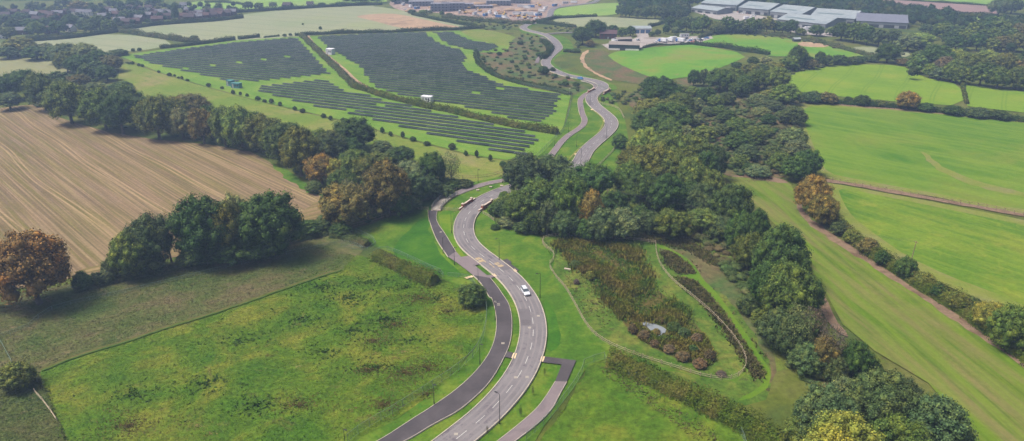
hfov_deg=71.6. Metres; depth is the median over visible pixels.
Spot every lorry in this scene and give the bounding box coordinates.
[659,38,667,41]
[676,38,684,42]
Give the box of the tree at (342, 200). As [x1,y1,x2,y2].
[317,180,369,226]
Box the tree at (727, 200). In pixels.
[708,183,755,218]
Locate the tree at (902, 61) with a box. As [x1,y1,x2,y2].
[895,58,907,64]
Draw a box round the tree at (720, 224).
[708,215,730,237]
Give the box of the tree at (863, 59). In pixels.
[856,55,866,62]
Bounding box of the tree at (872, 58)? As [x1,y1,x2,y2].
[865,55,879,61]
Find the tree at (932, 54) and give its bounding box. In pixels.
[917,44,956,63]
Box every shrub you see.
[0,361,39,391]
[70,270,93,289]
[90,272,103,284]
[100,267,115,282]
[175,256,190,267]
[301,219,323,235]
[304,181,323,193]
[313,214,333,230]
[328,220,352,236]
[434,184,454,197]
[439,177,461,188]
[448,143,455,148]
[456,282,487,307]
[459,178,473,187]
[487,203,497,215]
[490,224,499,229]
[492,196,502,202]
[498,191,507,196]
[498,216,519,227]
[499,160,506,165]
[512,221,530,233]
[537,66,549,73]
[569,260,580,267]
[573,278,579,284]
[584,270,595,279]
[627,323,637,333]
[637,330,649,339]
[649,339,659,347]
[653,328,660,334]
[655,316,664,323]
[663,344,675,353]
[666,321,681,331]
[675,350,689,362]
[677,326,690,337]
[678,85,688,92]
[685,85,698,95]
[689,114,704,125]
[689,344,698,351]
[691,333,703,341]
[692,97,705,109]
[692,357,707,368]
[694,124,718,139]
[695,86,715,101]
[700,106,713,115]
[702,229,711,235]
[703,348,715,360]
[707,94,725,105]
[711,104,725,115]
[711,123,729,134]
[714,370,726,377]
[716,109,739,122]
[718,91,736,103]
[723,130,756,148]
[725,117,748,131]
[729,154,750,166]
[734,143,761,159]
[741,125,766,143]
[741,162,754,171]
[744,163,772,177]
[746,93,767,103]
[751,107,772,115]
[753,99,787,108]
[757,124,774,135]
[760,89,772,99]
[760,113,776,123]
[762,144,784,161]
[767,83,804,102]
[767,151,791,169]
[777,104,809,125]
[777,127,810,142]
[784,139,809,154]
[794,148,825,174]
[829,221,847,234]
[842,229,861,242]
[855,237,879,252]
[873,250,891,264]
[893,254,919,276]
[913,271,936,284]
[929,281,952,296]
[944,290,967,307]
[961,295,981,309]
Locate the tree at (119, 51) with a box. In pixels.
[108,49,128,55]
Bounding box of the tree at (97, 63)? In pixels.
[87,60,102,67]
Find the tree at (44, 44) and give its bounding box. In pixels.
[38,42,52,46]
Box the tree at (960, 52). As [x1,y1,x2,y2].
[952,48,968,60]
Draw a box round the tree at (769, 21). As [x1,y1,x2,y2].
[762,16,775,31]
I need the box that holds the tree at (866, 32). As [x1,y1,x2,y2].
[857,25,875,44]
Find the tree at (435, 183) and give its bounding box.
[424,176,441,197]
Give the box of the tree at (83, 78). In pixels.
[65,73,91,84]
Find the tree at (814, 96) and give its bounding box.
[801,90,822,102]
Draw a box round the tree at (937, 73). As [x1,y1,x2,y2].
[928,66,948,79]
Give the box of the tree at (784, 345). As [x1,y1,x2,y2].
[771,312,810,355]
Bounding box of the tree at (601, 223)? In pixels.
[586,205,621,241]
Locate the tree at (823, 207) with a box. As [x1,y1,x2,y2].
[806,192,841,225]
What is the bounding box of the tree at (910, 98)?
[894,90,922,109]
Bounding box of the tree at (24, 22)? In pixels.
[18,18,35,26]
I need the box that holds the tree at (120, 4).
[114,0,125,9]
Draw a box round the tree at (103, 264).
[100,259,120,276]
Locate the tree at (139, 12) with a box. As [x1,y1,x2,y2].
[134,10,145,16]
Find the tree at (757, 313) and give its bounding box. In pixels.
[750,308,766,324]
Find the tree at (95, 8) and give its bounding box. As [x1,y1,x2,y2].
[86,4,99,12]
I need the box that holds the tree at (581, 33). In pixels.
[571,26,595,44]
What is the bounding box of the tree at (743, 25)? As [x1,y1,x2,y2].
[736,19,749,32]
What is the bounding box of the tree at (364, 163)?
[350,155,380,181]
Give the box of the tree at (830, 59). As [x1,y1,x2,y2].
[822,54,834,65]
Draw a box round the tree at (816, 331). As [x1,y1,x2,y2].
[804,317,825,343]
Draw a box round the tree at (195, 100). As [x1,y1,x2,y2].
[166,92,213,110]
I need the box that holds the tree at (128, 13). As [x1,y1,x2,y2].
[118,9,134,17]
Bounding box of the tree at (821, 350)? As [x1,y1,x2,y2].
[813,332,840,369]
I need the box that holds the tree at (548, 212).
[535,199,558,234]
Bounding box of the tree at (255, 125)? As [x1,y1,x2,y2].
[240,112,280,150]
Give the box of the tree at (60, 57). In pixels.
[52,50,74,72]
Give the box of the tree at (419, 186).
[407,170,431,200]
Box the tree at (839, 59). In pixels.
[833,54,849,64]
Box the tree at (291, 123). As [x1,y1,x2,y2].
[281,120,301,127]
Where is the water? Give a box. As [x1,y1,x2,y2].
[643,322,665,335]
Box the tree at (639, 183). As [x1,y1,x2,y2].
[624,169,659,209]
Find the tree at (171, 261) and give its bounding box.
[154,210,178,262]
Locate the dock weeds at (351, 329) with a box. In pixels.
[72,267,669,430]
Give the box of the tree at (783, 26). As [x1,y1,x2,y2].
[775,22,789,32]
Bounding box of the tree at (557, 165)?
[537,153,575,182]
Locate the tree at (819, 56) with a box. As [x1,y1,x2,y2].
[814,51,826,63]
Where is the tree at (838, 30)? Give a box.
[830,22,849,40]
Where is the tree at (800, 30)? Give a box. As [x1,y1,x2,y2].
[795,28,807,34]
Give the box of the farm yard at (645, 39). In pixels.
[602,33,712,48]
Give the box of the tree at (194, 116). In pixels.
[187,107,211,143]
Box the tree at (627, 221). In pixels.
[608,206,640,238]
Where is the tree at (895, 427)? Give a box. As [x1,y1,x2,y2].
[870,411,932,440]
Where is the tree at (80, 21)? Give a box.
[76,18,87,25]
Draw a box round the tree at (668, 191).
[644,172,689,211]
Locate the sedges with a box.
[542,239,709,331]
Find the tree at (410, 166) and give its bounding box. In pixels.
[396,159,422,175]
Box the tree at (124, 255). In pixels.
[106,230,152,277]
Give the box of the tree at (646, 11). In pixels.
[641,6,652,18]
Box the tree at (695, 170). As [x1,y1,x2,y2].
[671,156,709,183]
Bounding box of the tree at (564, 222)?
[549,209,580,237]
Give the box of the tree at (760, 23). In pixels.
[757,18,764,29]
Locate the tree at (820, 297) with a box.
[804,276,826,315]
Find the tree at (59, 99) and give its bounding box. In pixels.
[38,79,89,123]
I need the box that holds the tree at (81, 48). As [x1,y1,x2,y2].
[69,42,97,55]
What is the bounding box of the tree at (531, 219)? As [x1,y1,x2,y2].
[523,210,542,233]
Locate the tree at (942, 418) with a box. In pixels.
[904,392,979,440]
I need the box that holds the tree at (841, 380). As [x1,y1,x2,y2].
[823,374,865,411]
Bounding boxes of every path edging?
[377,275,496,440]
[404,280,511,440]
[429,220,447,256]
[458,80,593,194]
[458,81,592,190]
[497,382,554,440]
[515,381,566,440]
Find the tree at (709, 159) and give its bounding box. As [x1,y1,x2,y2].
[697,149,721,172]
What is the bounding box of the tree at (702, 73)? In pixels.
[699,68,708,85]
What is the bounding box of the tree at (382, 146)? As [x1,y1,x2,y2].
[369,140,392,153]
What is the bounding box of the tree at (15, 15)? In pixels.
[11,12,28,19]
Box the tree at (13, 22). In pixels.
[3,18,20,27]
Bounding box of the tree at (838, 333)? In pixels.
[817,322,848,354]
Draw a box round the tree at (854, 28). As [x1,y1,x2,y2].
[844,21,865,42]
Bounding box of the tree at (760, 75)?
[746,67,769,89]
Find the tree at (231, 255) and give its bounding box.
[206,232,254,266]
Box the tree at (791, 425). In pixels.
[781,416,808,440]
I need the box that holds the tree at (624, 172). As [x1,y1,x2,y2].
[613,160,644,191]
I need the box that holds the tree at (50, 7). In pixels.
[45,4,58,10]
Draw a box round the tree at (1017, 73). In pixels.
[1009,65,1023,89]
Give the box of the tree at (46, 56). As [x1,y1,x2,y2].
[42,46,51,61]
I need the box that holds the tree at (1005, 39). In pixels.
[995,35,1012,51]
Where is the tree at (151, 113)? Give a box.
[130,92,175,139]
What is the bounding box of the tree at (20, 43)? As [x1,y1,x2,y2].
[0,36,38,53]
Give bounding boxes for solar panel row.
[133,55,320,74]
[135,56,309,75]
[143,54,330,73]
[145,59,299,76]
[149,53,325,70]
[149,62,290,77]
[155,52,326,69]
[162,65,279,78]
[165,51,321,67]
[170,50,322,64]
[175,49,318,62]
[181,69,268,80]
[185,48,319,60]
[190,47,315,59]
[199,74,258,80]
[200,46,314,57]
[204,45,311,55]
[214,45,312,53]
[219,44,308,51]
[227,43,309,50]
[231,42,306,48]
[240,41,306,47]
[248,41,303,45]
[256,40,303,44]
[258,90,430,110]
[259,87,411,105]
[261,85,381,99]
[265,39,300,42]
[272,84,370,96]
[272,94,457,117]
[282,83,343,90]
[292,99,493,125]
[293,81,338,87]
[303,80,332,84]
[313,105,524,132]
[318,36,450,47]
[318,37,459,49]
[321,39,460,50]
[321,40,462,51]
[322,35,444,45]
[324,42,463,53]
[324,43,464,54]
[327,46,466,58]
[327,47,463,59]
[328,45,465,56]
[329,35,440,43]
[335,49,464,60]
[335,51,461,62]
[338,53,462,63]
[342,35,439,42]
[342,54,463,65]
[346,56,464,68]
[346,58,466,69]
[347,34,434,40]
[348,112,535,136]
[350,60,472,71]
[354,62,478,74]
[358,34,433,39]
[359,64,486,76]
[359,66,488,79]
[364,68,495,81]
[364,70,502,84]
[364,72,527,88]
[364,74,560,94]
[366,33,432,38]
[369,77,557,96]
[369,79,560,98]
[369,81,556,101]
[372,118,538,140]
[374,84,553,103]
[375,86,556,106]
[376,33,431,37]
[385,89,553,108]
[387,32,427,35]
[397,93,556,111]
[398,125,533,143]
[426,132,529,146]
[433,99,552,113]
[441,39,485,42]
[441,40,494,44]
[447,41,496,45]
[447,43,498,47]
[448,44,495,47]
[456,139,524,150]
[458,46,492,48]
[464,105,548,115]
[488,148,527,154]
[491,111,545,118]
[507,116,540,120]
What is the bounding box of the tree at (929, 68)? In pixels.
[922,63,938,77]
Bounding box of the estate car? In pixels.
[520,285,529,295]
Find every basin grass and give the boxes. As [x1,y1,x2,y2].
[644,243,796,406]
[659,245,776,382]
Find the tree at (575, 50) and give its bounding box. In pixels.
[569,48,580,51]
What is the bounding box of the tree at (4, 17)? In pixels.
[0,14,13,21]
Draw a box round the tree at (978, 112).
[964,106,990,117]
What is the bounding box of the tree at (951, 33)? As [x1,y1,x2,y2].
[940,30,962,42]
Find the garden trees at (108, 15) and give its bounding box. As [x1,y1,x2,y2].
[0,0,235,32]
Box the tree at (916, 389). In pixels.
[904,376,924,399]
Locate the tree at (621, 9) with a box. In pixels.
[615,4,625,16]
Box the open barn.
[614,37,632,41]
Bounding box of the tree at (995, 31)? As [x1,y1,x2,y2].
[987,27,1002,38]
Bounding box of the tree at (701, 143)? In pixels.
[685,133,712,154]
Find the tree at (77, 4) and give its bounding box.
[67,0,88,8]
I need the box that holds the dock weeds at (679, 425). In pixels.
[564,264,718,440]
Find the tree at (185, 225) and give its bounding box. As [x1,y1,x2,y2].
[162,191,235,263]
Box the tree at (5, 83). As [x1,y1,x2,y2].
[0,76,16,93]
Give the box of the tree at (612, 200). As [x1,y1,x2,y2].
[601,189,630,210]
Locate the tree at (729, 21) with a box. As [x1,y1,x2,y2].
[720,15,734,33]
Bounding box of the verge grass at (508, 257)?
[363,131,621,360]
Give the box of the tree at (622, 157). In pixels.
[616,144,641,166]
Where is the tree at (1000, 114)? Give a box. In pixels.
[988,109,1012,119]
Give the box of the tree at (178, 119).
[167,106,189,139]
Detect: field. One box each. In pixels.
[0,58,71,76]
[0,105,318,287]
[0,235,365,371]
[0,380,63,440]
[12,34,170,54]
[40,255,485,440]
[75,198,323,272]
[118,64,504,181]
[119,31,570,159]
[132,6,374,42]
[187,0,386,9]
[341,6,464,30]
[462,29,515,45]
[540,24,593,33]
[541,361,748,440]
[544,235,747,381]
[553,3,618,15]
[553,17,658,26]
[580,50,649,83]
[608,45,744,78]
[702,34,861,57]
[727,177,1023,440]
[743,368,823,430]
[789,64,963,104]
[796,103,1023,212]
[804,106,1023,208]
[825,182,1023,308]
[839,188,1023,304]
[854,46,909,56]
[889,0,996,13]
[924,0,992,3]
[965,84,1023,111]
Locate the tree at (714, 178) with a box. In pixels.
[696,169,726,190]
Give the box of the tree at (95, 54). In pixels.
[85,49,110,62]
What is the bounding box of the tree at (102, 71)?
[94,64,116,80]
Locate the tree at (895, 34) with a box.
[887,29,902,42]
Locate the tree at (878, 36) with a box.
[869,29,890,46]
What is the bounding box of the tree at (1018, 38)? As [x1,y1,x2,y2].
[1008,32,1023,51]
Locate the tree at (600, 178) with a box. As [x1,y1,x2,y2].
[573,160,617,196]
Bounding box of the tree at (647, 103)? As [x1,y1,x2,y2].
[632,97,669,114]
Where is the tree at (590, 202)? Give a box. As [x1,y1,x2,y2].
[576,188,604,222]
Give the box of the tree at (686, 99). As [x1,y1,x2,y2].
[668,92,695,112]
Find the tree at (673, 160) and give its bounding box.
[654,143,701,176]
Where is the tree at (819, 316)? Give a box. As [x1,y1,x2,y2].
[802,306,828,341]
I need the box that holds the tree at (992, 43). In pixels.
[983,37,1001,49]
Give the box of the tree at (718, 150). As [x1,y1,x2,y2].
[709,143,728,173]
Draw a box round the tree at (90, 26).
[81,22,97,31]
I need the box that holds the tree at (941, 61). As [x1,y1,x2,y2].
[931,56,953,67]
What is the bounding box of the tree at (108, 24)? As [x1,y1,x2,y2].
[99,19,116,28]
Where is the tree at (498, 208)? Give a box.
[493,199,505,218]
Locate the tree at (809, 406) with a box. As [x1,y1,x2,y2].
[791,379,860,438]
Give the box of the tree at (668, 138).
[650,129,697,153]
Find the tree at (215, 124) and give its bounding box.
[207,104,227,146]
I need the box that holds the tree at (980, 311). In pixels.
[970,300,1003,328]
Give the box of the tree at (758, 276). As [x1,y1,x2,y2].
[746,259,779,308]
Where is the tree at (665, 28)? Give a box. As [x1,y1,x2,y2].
[662,25,669,33]
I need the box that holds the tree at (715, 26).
[709,21,726,33]
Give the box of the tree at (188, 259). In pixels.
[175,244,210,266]
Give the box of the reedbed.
[557,246,714,365]
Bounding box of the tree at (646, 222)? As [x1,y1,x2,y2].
[636,210,659,231]
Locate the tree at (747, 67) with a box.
[741,62,761,72]
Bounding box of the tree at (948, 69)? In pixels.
[942,59,966,81]
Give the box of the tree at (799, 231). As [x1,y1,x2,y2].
[794,229,805,248]
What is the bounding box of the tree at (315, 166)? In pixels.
[302,152,330,184]
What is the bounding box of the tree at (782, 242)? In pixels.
[749,221,813,268]
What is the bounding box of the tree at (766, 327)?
[754,307,789,351]
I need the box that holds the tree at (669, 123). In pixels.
[654,116,683,134]
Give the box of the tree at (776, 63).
[766,61,784,69]
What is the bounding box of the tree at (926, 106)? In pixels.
[917,102,935,111]
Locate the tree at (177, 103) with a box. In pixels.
[164,96,190,111]
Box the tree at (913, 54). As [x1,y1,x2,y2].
[907,49,922,59]
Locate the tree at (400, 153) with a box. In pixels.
[387,145,415,161]
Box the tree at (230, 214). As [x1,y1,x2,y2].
[201,199,242,250]
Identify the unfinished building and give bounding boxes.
[394,0,408,3]
[408,0,433,5]
[430,1,449,11]
[441,1,464,10]
[464,3,473,8]
[473,4,492,7]
[486,0,510,5]
[511,0,530,3]
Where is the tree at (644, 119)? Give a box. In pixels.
[629,108,665,131]
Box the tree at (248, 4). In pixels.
[242,1,253,8]
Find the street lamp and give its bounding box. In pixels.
[494,391,499,423]
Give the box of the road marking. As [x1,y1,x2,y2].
[456,33,611,438]
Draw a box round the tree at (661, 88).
[640,78,685,99]
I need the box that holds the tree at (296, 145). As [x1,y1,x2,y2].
[277,125,321,176]
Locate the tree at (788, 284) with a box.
[757,260,820,315]
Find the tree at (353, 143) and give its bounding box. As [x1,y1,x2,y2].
[342,136,363,150]
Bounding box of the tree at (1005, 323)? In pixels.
[984,302,1023,349]
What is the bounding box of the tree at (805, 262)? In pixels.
[790,255,816,277]
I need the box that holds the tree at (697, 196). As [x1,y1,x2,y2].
[683,182,719,214]
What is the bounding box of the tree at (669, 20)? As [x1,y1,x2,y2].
[664,16,675,27]
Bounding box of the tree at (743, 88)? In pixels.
[727,80,752,96]
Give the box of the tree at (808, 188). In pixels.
[793,174,834,206]
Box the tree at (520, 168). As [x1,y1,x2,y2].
[501,150,549,189]
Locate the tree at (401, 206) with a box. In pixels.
[388,190,412,217]
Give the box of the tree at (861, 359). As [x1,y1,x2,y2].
[839,339,876,376]
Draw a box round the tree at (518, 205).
[500,188,539,219]
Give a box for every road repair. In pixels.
[469,214,476,227]
[500,265,510,269]
[518,309,531,325]
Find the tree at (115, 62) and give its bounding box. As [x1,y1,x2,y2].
[98,54,124,68]
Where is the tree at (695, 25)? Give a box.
[689,20,702,31]
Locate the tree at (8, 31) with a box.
[0,27,17,37]
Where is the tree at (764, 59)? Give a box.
[758,56,772,63]
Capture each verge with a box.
[272,163,322,195]
[348,90,627,440]
[393,218,461,276]
[437,247,458,270]
[439,211,463,256]
[519,24,616,89]
[544,299,560,350]
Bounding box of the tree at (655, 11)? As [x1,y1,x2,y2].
[649,5,660,18]
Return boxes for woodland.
[343,0,407,2]
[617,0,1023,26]
[906,28,1023,75]
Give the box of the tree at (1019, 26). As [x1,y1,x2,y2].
[1013,22,1023,31]
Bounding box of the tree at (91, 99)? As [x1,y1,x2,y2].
[74,85,115,130]
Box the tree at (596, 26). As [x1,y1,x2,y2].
[585,19,606,36]
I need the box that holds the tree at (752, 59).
[746,56,758,63]
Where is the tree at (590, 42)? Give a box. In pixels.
[585,40,594,45]
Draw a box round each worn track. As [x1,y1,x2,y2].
[308,36,366,85]
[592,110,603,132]
[921,152,1023,196]
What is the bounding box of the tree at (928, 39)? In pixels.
[910,32,936,47]
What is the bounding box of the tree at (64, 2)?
[53,0,71,5]
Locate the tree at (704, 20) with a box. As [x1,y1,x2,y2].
[696,14,710,31]
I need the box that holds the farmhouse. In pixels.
[599,29,616,38]
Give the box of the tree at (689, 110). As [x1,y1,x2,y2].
[665,100,695,124]
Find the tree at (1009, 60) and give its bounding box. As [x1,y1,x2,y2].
[990,52,1021,69]
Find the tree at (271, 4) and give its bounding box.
[268,2,277,6]
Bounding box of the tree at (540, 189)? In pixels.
[520,174,558,209]
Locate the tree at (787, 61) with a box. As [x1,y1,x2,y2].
[781,54,800,69]
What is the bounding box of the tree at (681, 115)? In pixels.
[645,101,693,124]
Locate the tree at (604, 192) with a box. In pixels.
[598,188,614,199]
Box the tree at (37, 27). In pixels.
[24,21,46,35]
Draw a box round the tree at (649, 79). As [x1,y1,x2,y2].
[642,75,658,89]
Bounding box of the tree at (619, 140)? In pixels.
[610,133,628,147]
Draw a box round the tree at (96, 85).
[85,82,107,90]
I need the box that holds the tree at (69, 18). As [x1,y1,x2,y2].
[59,14,79,24]
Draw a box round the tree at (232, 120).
[217,103,253,150]
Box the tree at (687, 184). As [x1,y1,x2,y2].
[677,180,704,209]
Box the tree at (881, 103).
[874,100,886,105]
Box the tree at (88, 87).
[78,83,94,108]
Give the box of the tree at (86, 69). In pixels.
[76,63,95,78]
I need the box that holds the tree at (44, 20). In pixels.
[37,17,51,25]
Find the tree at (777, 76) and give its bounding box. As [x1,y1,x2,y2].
[764,66,792,88]
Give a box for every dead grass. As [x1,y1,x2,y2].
[182,316,462,440]
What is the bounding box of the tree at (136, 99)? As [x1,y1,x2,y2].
[128,95,142,123]
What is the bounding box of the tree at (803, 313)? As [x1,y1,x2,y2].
[775,300,816,351]
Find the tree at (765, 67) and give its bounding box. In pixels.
[759,64,770,70]
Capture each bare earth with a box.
[358,14,457,28]
[389,0,590,20]
[580,50,611,79]
[732,174,787,182]
[797,203,1023,367]
[798,42,828,46]
[800,102,944,113]
[821,296,847,335]
[827,179,1023,215]
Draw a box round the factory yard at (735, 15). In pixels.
[696,11,835,36]
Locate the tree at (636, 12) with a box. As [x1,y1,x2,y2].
[631,7,643,17]
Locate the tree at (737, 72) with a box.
[728,67,746,82]
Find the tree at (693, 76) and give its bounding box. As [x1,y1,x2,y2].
[687,69,700,85]
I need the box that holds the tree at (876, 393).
[842,365,921,429]
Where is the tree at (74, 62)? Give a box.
[62,54,90,72]
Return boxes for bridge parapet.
[458,197,474,210]
[478,199,492,210]
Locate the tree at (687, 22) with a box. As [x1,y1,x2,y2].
[682,16,693,31]
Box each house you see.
[0,11,12,15]
[7,8,19,13]
[15,27,28,34]
[29,11,40,15]
[31,15,45,19]
[44,11,54,17]
[44,26,59,33]
[47,13,61,20]
[51,10,64,16]
[65,24,76,31]
[69,8,76,13]
[75,8,83,13]
[83,9,92,15]
[99,6,111,12]
[108,8,117,12]
[111,11,118,17]
[120,18,130,25]
[131,17,141,23]
[132,14,145,21]
[144,4,152,10]
[145,11,152,17]
[150,15,163,22]
[162,12,172,19]
[179,2,187,7]
[182,13,194,19]
[190,13,202,18]
[198,12,209,18]
[209,11,217,17]
[214,10,225,16]
[220,9,231,15]
[225,8,236,14]
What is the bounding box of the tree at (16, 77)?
[0,68,36,97]
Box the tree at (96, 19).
[86,14,107,28]
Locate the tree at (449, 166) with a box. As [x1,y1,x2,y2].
[444,150,461,180]
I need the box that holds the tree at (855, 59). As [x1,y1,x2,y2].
[847,56,860,64]
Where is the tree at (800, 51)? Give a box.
[789,45,809,67]
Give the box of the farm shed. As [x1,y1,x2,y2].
[608,41,640,50]
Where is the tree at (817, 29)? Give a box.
[809,25,824,35]
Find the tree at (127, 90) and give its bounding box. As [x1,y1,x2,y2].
[107,82,144,99]
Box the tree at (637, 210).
[631,204,651,225]
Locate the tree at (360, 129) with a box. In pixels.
[332,116,376,147]
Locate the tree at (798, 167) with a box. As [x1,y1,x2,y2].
[780,154,814,181]
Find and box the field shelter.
[792,37,800,41]
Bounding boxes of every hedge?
[26,13,243,40]
[73,227,329,293]
[116,25,199,41]
[159,36,235,48]
[204,0,242,4]
[237,1,381,12]
[237,33,259,39]
[263,34,279,37]
[294,25,484,35]
[298,32,359,87]
[328,231,372,247]
[353,81,559,134]
[367,248,441,288]
[411,12,483,26]
[441,13,534,24]
[473,49,571,94]
[534,13,596,21]
[536,18,575,27]
[538,38,554,59]
[604,346,788,440]
[642,41,692,47]
[647,19,665,26]
[693,40,770,54]
[698,29,875,55]
[798,98,1023,121]
[820,213,1023,365]
[905,0,986,5]
[927,7,997,15]
[959,80,969,103]
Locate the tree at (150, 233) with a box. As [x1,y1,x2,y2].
[121,210,174,261]
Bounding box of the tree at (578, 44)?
[574,41,580,47]
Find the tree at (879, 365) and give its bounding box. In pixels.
[868,357,884,375]
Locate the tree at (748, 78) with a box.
[735,74,755,87]
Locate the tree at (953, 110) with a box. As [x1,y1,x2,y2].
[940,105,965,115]
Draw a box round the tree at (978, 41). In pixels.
[968,32,987,50]
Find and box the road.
[434,0,617,440]
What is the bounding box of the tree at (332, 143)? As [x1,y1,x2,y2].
[317,129,347,158]
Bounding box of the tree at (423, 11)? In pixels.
[418,10,428,13]
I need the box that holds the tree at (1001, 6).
[985,0,1012,14]
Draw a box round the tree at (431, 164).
[417,150,446,181]
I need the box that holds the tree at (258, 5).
[254,2,262,7]
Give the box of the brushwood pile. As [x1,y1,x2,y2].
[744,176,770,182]
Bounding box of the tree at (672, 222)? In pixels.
[653,207,690,237]
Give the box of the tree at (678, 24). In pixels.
[672,19,683,29]
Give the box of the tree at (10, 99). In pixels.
[0,91,23,109]
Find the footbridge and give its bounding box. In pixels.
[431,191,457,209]
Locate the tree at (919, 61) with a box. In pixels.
[907,53,929,70]
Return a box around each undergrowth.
[32,92,858,388]
[88,18,906,94]
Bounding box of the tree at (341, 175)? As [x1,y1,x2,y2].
[325,167,356,188]
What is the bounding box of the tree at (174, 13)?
[170,4,178,20]
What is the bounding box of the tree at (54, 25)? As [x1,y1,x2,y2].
[48,20,66,33]
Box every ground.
[0,0,1023,440]
[479,36,588,94]
[629,68,798,178]
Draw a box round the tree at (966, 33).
[959,28,975,38]
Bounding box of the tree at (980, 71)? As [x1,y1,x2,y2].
[969,62,994,85]
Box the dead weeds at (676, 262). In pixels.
[641,231,769,381]
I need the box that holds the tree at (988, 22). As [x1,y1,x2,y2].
[982,15,1000,28]
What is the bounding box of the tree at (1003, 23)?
[990,17,1013,29]
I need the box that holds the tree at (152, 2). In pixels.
[143,0,164,4]
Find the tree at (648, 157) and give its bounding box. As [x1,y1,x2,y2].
[625,142,669,178]
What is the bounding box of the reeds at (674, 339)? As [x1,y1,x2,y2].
[629,320,717,365]
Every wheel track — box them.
[438,4,606,440]
[447,1,609,440]
[458,0,613,440]
[468,0,616,440]
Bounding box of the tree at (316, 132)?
[310,128,326,136]
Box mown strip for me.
[656,244,770,400]
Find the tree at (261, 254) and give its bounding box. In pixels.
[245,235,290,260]
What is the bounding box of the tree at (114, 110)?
[94,93,135,134]
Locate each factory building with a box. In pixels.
[691,4,732,14]
[701,0,747,10]
[738,1,782,15]
[770,4,816,17]
[777,13,845,27]
[811,8,864,23]
[856,13,908,28]
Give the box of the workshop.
[633,26,651,33]
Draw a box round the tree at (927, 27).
[918,24,933,31]
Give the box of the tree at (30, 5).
[23,1,39,10]
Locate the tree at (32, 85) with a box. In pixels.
[18,70,58,110]
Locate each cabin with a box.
[226,79,234,85]
[230,82,242,88]
[326,48,334,54]
[421,95,433,102]
[680,33,688,36]
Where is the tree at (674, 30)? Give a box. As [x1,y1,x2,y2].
[671,27,679,34]
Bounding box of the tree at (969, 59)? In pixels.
[960,53,987,65]
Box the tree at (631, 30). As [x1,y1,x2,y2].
[626,26,636,35]
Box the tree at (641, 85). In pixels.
[640,76,652,88]
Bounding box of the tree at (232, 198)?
[219,191,243,210]
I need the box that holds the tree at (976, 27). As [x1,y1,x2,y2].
[966,22,984,31]
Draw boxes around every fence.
[0,240,362,336]
[33,388,56,420]
[347,301,486,438]
[376,246,443,276]
[526,352,604,440]
[542,233,746,379]
[598,94,623,117]
[825,176,1023,214]
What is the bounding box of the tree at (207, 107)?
[196,104,216,138]
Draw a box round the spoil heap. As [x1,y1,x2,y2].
[473,2,485,4]
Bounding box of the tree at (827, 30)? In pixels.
[825,27,832,34]
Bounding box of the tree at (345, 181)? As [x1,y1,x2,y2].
[341,178,357,187]
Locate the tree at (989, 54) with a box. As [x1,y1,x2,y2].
[976,49,999,62]
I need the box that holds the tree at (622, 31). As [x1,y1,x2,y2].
[617,27,627,36]
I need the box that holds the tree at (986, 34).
[974,29,993,38]
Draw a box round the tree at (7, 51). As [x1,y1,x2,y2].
[0,46,19,58]
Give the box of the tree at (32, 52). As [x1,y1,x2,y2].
[19,46,43,59]
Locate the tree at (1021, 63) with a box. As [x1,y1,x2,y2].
[1017,59,1023,66]
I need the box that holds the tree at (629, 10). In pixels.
[625,5,633,17]
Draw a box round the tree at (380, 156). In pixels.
[368,149,392,163]
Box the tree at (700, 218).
[685,206,717,232]
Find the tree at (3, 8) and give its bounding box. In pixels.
[0,5,6,11]
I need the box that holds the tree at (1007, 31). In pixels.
[1002,27,1023,35]
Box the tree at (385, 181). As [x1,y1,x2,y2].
[359,158,412,215]
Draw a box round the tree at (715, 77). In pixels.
[704,67,735,91]
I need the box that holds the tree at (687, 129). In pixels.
[682,124,694,134]
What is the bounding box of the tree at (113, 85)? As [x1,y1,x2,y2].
[105,80,135,91]
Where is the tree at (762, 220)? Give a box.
[750,206,771,238]
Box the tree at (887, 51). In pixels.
[875,42,902,62]
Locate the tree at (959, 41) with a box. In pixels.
[944,35,968,49]
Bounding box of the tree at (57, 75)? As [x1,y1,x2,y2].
[44,71,70,79]
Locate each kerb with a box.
[431,3,604,440]
[473,0,618,440]
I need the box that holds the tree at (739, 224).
[724,208,760,251]
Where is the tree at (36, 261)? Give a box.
[0,228,72,306]
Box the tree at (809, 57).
[800,55,813,65]
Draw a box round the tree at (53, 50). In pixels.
[47,42,72,60]
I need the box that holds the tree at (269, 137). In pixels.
[256,121,290,163]
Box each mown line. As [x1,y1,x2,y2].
[40,269,340,369]
[41,269,341,370]
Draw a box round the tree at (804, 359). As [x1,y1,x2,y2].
[784,341,824,376]
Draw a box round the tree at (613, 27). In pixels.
[609,24,618,29]
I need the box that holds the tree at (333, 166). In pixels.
[325,158,341,177]
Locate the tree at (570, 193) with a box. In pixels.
[551,175,586,218]
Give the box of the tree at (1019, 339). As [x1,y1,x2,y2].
[1013,334,1023,351]
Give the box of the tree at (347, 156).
[336,148,370,183]
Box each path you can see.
[378,275,511,440]
[428,210,454,255]
[448,251,493,277]
[454,80,596,193]
[498,381,565,440]
[503,259,518,270]
[505,351,512,357]
[535,37,553,62]
[543,356,575,381]
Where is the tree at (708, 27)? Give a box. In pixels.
[705,19,714,30]
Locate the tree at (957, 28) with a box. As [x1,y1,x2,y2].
[944,24,965,32]
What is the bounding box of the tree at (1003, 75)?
[984,66,1013,87]
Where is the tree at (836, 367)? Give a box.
[823,356,848,380]
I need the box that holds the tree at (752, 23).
[746,16,757,32]
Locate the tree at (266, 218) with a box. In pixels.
[235,188,306,256]
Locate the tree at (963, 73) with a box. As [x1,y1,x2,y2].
[951,66,973,83]
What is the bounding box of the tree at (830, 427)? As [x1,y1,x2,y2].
[799,409,885,440]

